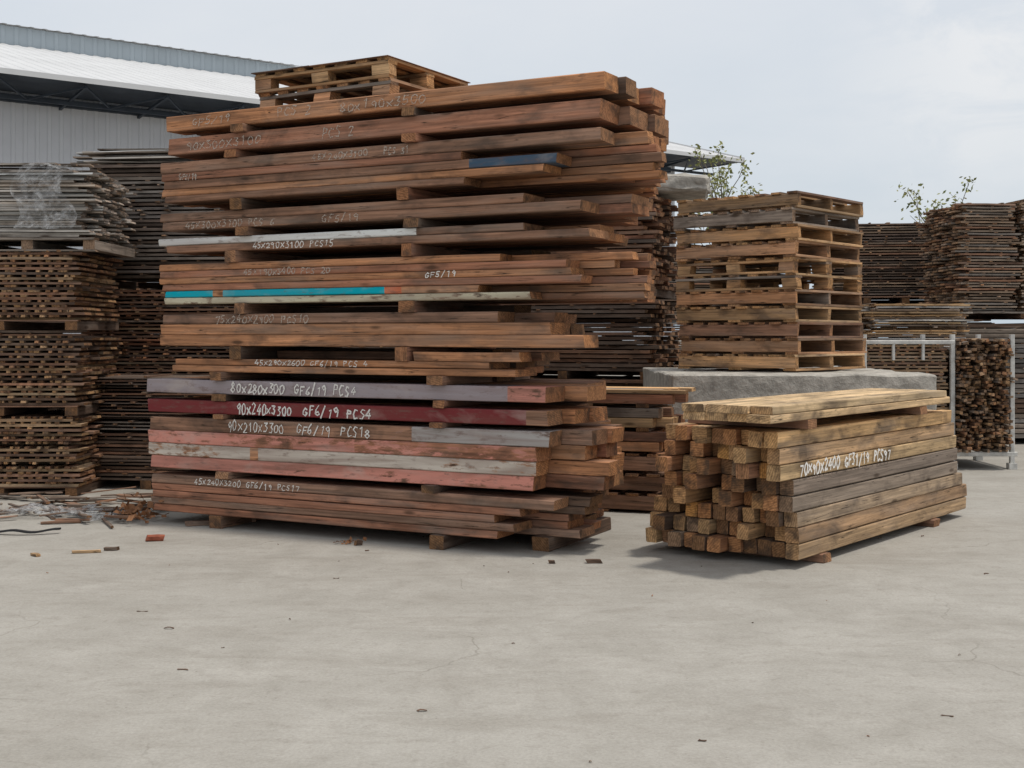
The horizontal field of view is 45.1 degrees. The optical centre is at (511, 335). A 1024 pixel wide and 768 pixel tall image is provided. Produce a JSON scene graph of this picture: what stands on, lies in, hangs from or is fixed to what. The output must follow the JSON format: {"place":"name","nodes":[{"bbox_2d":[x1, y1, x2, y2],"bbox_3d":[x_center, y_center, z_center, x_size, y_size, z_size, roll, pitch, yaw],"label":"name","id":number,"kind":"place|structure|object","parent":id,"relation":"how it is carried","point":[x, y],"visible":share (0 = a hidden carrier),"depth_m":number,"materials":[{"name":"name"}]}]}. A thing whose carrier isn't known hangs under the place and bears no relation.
{"place":"outdoors","nodes":[
{"label":"outdoors","id":0,"kind":"place"},
{"bbox_2d":[0,23,744,340],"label":"warehouse","id":1,"kind":"structure","parent":0,"point":[65,97],"depth_m":35.08,"materials":[{"name":"metal"}]},
{"bbox_2d":[0,345,1023,767],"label":"ground","id":2,"kind":"structure","parent":0,"point":[896,645],"depth_m":5.33,"materials":[{"name":"concrete"}]},
{"bbox_2d":[0,527,60,533],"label":"rubber strip","id":3,"kind":"object","parent":2,"relation":"on","point":[23,531],"visible":1,"depth_m":8.33,"materials":[{"name":"black rubber"}]},
{"bbox_2d":[0,503,98,515],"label":"plastic wrap","id":4,"kind":"object","parent":2,"relation":"on","point":[53,512],"visible":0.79,"depth_m":9.08,"materials":[{"name":"grey"}]},
{"bbox_2d":[0,163,136,495],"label":"lath bundle stack","id":5,"kind":"object","parent":2,"relation":"on","point":[48,274],"visible":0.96,"depth_m":10.38,"materials":[{"name":"brown wood"}]},
{"bbox_2d":[13,163,76,228],"bbox_3d":[-3.894,-1.172,10.489,0.564,0.578,0.492,0,0,0],"label":"plastic wrap","id":6,"kind":"object","parent":5,"relation":"on","point":[57,186],"visible":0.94,"depth_m":10.25,"materials":[{"name":"grey"}]},
{"bbox_2d":[0,280,146,410],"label":"weathered board stack","id":7,"kind":"object","parent":2,"relation":"on","point":[29,333],"visible":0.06,"depth_m":14.22,"materials":[{"name":"brown wood"}]},
{"bbox_2d":[59,374,211,489],"bbox_3d":[-3.207,0.853,11.113,1.821,0.996,0.712,0,0,8],"label":"scrap board stack","id":8,"kind":"object","parent":2,"relation":"on","point":[123,445],"visible":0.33,"depth_m":10.86,"materials":[{"name":"brown wood"}]},
{"bbox_2d":[71,148,396,374],"bbox_3d":[-2.389,-0.233,12.121,3.826,3.168,1.198,0,0,6],"label":"weathered board stack","id":9,"kind":"object","parent":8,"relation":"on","point":[143,308],"visible":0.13,"depth_m":11.70,"materials":[{"name":"brown wood"}]},
{"bbox_2d":[145,534,164,540],"bbox_3d":[-2.342,1.329,8.094,0.124,0.042,0.048,0,0,-17],"label":"brick fragment","id":10,"kind":"object","parent":2,"relation":"on","point":[157,537],"visible":1,"depth_m":8.08,"materials":[{"name":"red brick"}]},
{"bbox_2d":[105,492,366,543],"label":"dried leaves","id":11,"kind":"object","parent":2,"relation":"on","point":[131,510],"visible":0.94,"depth_m":8.96,"materials":[{"name":"brown plant"}]},
{"bbox_2d":[147,71,668,551],"bbox_3d":[-0.676,-0.107,8.586,3.903,2.918,1.297,0,0,27],"label":"timber beam stack","id":12,"kind":"object","parent":2,"relation":"on","point":[425,233],"visible":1,"depth_m":8.02,"materials":[{"name":"brown wood"}]},
{"bbox_2d":[258,77,429,106],"bbox_3d":[-1.033,-1.629,8.800,1.159,0.129,1.030,0,0,31],"label":"wooden pallet","id":13,"kind":"object","parent":12,"relation":"on","point":[387,85],"visible":0.27,"depth_m":8.38,"materials":[{"name":"brown wood"}]},
{"bbox_2d":[251,55,469,101],"bbox_3d":[-1.064,-1.764,8.792,1.164,0.143,1.049,0,0,30],"label":"wooden pallet","id":14,"kind":"object","parent":13,"relation":"on","point":[354,72],"visible":0.49,"depth_m":8.47,"materials":[{"name":"brown wood"}]},
{"bbox_2d":[0,486,988,761],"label":"wood debris","id":15,"kind":"object","parent":2,"relation":"on","point":[76,506],"visible":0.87,"depth_m":9.29,"materials":[{"name":"brown wood"}]},
{"bbox_2d":[496,196,680,386],"bbox_3d":[-0.091,-0.048,13.684,3.816,2.796,1.325,0,0,20],"label":"weathered board stack","id":16,"kind":"object","parent":2,"relation":"on","point":[652,234],"visible":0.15,"depth_m":12.77,"materials":[{"name":"brown wood"}]},
{"bbox_2d":[656,173,710,200],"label":"plastic wrap","id":17,"kind":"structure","parent":16,"relation":"on","point":[681,186],"depth_m":12.73,"materials":[{"name":"white plastic"}]},
{"bbox_2d":[582,386,695,511],"bbox_3d":[0.709,0.880,9.795,1.491,0.937,0.715,0,0,19],"label":"mixed plank stack","id":18,"kind":"object","parent":2,"relation":"on","point":[643,416],"visible":0.31,"depth_m":9.38,"materials":[{"name":"brown wood"}]},
{"bbox_2d":[647,254,759,367],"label":"weathered board stack","id":19,"kind":"object","parent":2,"relation":"on","point":[703,270],"visible":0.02,"depth_m":19.02,"materials":[{"name":"brown wood"}]},
{"bbox_2d":[687,141,762,244],"bbox_3d":[4.276,-1.266,24.903,1.492,5.232,1.720,0,0,30],"label":"tree","id":20,"kind":"object","parent":2,"relation":"on","point":[716,180],"visible":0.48,"depth_m":24.90,"materials":[{"name":"green plant"}]},
{"bbox_2d":[645,388,966,562],"bbox_3d":[2.023,0.870,8.325,1.099,0.961,3.282,0,0,40],"label":"square beam stack","id":21,"kind":"object","parent":2,"relation":"on","point":[812,477],"visible":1,"depth_m":7.47,"materials":[{"name":"brown wood"}]},
{"bbox_2d":[811,222,991,367],"bbox_3d":[5.624,-0.121,17.946,2.455,2.944,1.290,0,0,8],"label":"weathered board stack","id":22,"kind":"object","parent":2,"relation":"on","point":[890,258],"visible":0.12,"depth_m":17.41,"materials":[{"name":"brown wood"}]},
{"bbox_2d":[861,303,973,339],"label":"weathered board stack","id":23,"kind":"object","parent":2,"relation":"on","point":[901,318],"visible":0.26,"depth_m":14.12,"materials":[{"name":"brown wood"}]},
{"bbox_2d":[838,334,1017,469],"bbox_3d":[4.293,0.669,12.856,1.594,1.359,1.150,0,0,0],"label":"steel lath rack","id":24,"kind":"object","parent":2,"relation":"on","point":[972,377],"visible":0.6,"depth_m":12.42,"materials":[{"name":"paint"}]},
{"bbox_2d":[893,176,976,222],"bbox_3d":[7.455,-0.699,21.517,1.168,4.097,1.387,0,0,-32],"label":"tree","id":25,"kind":"object","parent":2,"relation":"on","point":[935,202],"visible":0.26,"depth_m":21.57,"materials":[{"name":"green plant"}]},
{"bbox_2d":[915,323,1023,444],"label":"weathered board stack","id":26,"kind":"object","parent":2,"relation":"on","point":[996,331],"visible":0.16,"depth_m":15.26,"materials":[{"name":"brown wood"}]},
{"bbox_2d":[915,199,1023,319],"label":"weathered board stack","id":27,"kind":"object","parent":26,"relation":"on","point":[974,252],"visible":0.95,"depth_m":15.34,"materials":[{"name":"brown wood"}]},
{"bbox_2d":[0,0,1023,337],"label":"sky","id":28,"kind":"structure","parent":0,"point":[855,100],"materials":[{"name":"white"}]},
{"bbox_2d":[643,367,936,421],"bbox_3d":[2.374,0.830,11.135,2.176,1.040,2.247,0,0,0],"label":"concrete block","id":29,"kind":"object","parent":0,"point":[711,384],"depth_m":10.02,"materials":[{"name":"grey concrete"}]},
{"bbox_2d":[673,190,866,370],"bbox_3d":[2.383,-0.465,11.374,1.294,1.543,1.335,0,0,42],"label":"wooden pallet stack","id":30,"kind":"object","parent":29,"relation":"on","point":[793,322],"visible":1,"depth_m":11.00,"materials":[{"name":"brown wood"}]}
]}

